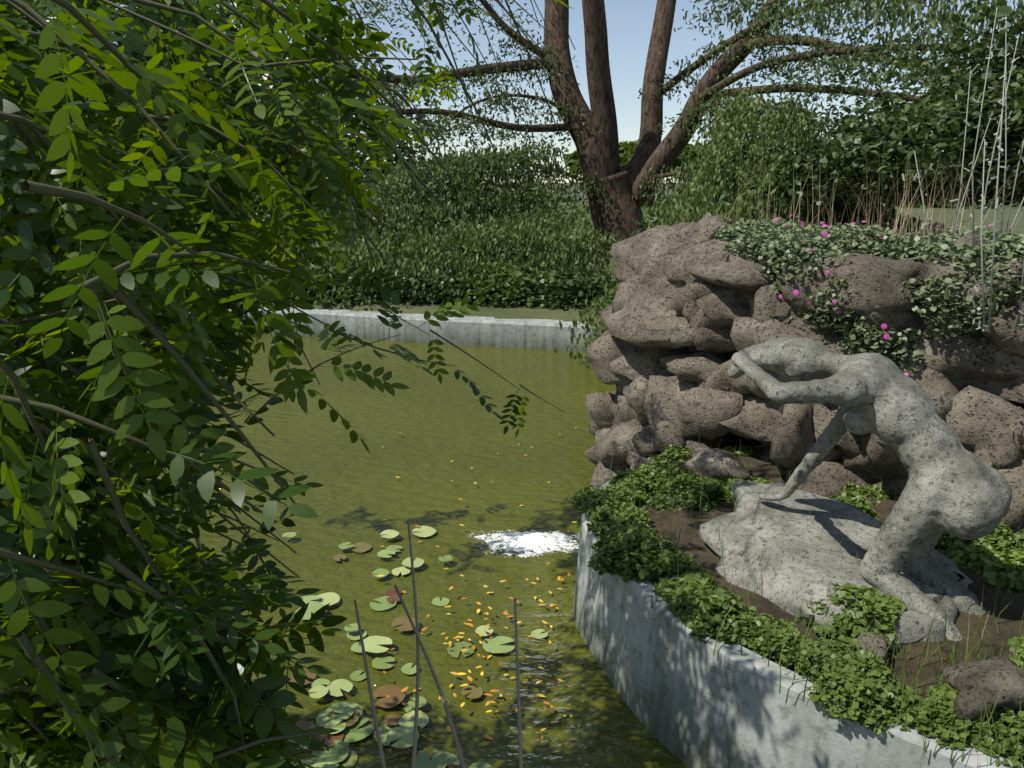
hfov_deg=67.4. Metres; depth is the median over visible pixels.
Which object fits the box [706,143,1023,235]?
dry grass
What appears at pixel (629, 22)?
sky
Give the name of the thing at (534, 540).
foam
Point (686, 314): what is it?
rock wall
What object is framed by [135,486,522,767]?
twigs
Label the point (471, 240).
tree
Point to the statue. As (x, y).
(954, 487)
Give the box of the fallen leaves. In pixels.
[378,427,576,754]
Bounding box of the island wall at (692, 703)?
[573,457,1023,767]
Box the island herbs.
[568,424,1023,767]
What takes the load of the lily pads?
on the water
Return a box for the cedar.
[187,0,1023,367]
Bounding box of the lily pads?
[282,526,547,767]
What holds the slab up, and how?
on the island soil
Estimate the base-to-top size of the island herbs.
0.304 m
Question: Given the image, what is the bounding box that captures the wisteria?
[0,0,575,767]
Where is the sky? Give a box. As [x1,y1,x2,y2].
[34,0,1023,182]
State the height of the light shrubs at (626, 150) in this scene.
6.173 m
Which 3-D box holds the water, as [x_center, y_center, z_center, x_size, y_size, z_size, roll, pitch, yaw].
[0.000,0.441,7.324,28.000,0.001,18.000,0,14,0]
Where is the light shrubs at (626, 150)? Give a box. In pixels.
[172,139,756,308]
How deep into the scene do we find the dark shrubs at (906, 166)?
10.26 m
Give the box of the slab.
[698,480,973,649]
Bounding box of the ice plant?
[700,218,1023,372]
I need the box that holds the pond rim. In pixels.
[154,307,602,351]
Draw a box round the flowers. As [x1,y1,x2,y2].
[706,214,1014,375]
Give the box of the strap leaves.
[201,268,593,298]
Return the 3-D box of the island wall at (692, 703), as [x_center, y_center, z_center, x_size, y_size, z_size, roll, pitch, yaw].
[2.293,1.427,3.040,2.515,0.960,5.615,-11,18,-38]
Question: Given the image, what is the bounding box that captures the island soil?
[637,434,1023,755]
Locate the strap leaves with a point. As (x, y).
(492, 291)
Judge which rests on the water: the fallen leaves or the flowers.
the fallen leaves
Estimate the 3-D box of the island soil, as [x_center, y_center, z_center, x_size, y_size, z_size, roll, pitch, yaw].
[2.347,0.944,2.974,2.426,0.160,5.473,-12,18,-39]
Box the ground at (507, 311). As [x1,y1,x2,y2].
[35,183,1023,321]
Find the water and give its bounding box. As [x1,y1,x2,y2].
[57,334,688,767]
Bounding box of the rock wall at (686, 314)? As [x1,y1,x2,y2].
[584,214,1023,723]
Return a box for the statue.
[727,337,1011,640]
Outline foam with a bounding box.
[473,530,579,557]
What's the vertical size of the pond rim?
0.690 m
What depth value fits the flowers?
4.09 m
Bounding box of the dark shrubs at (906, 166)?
[10,0,1023,309]

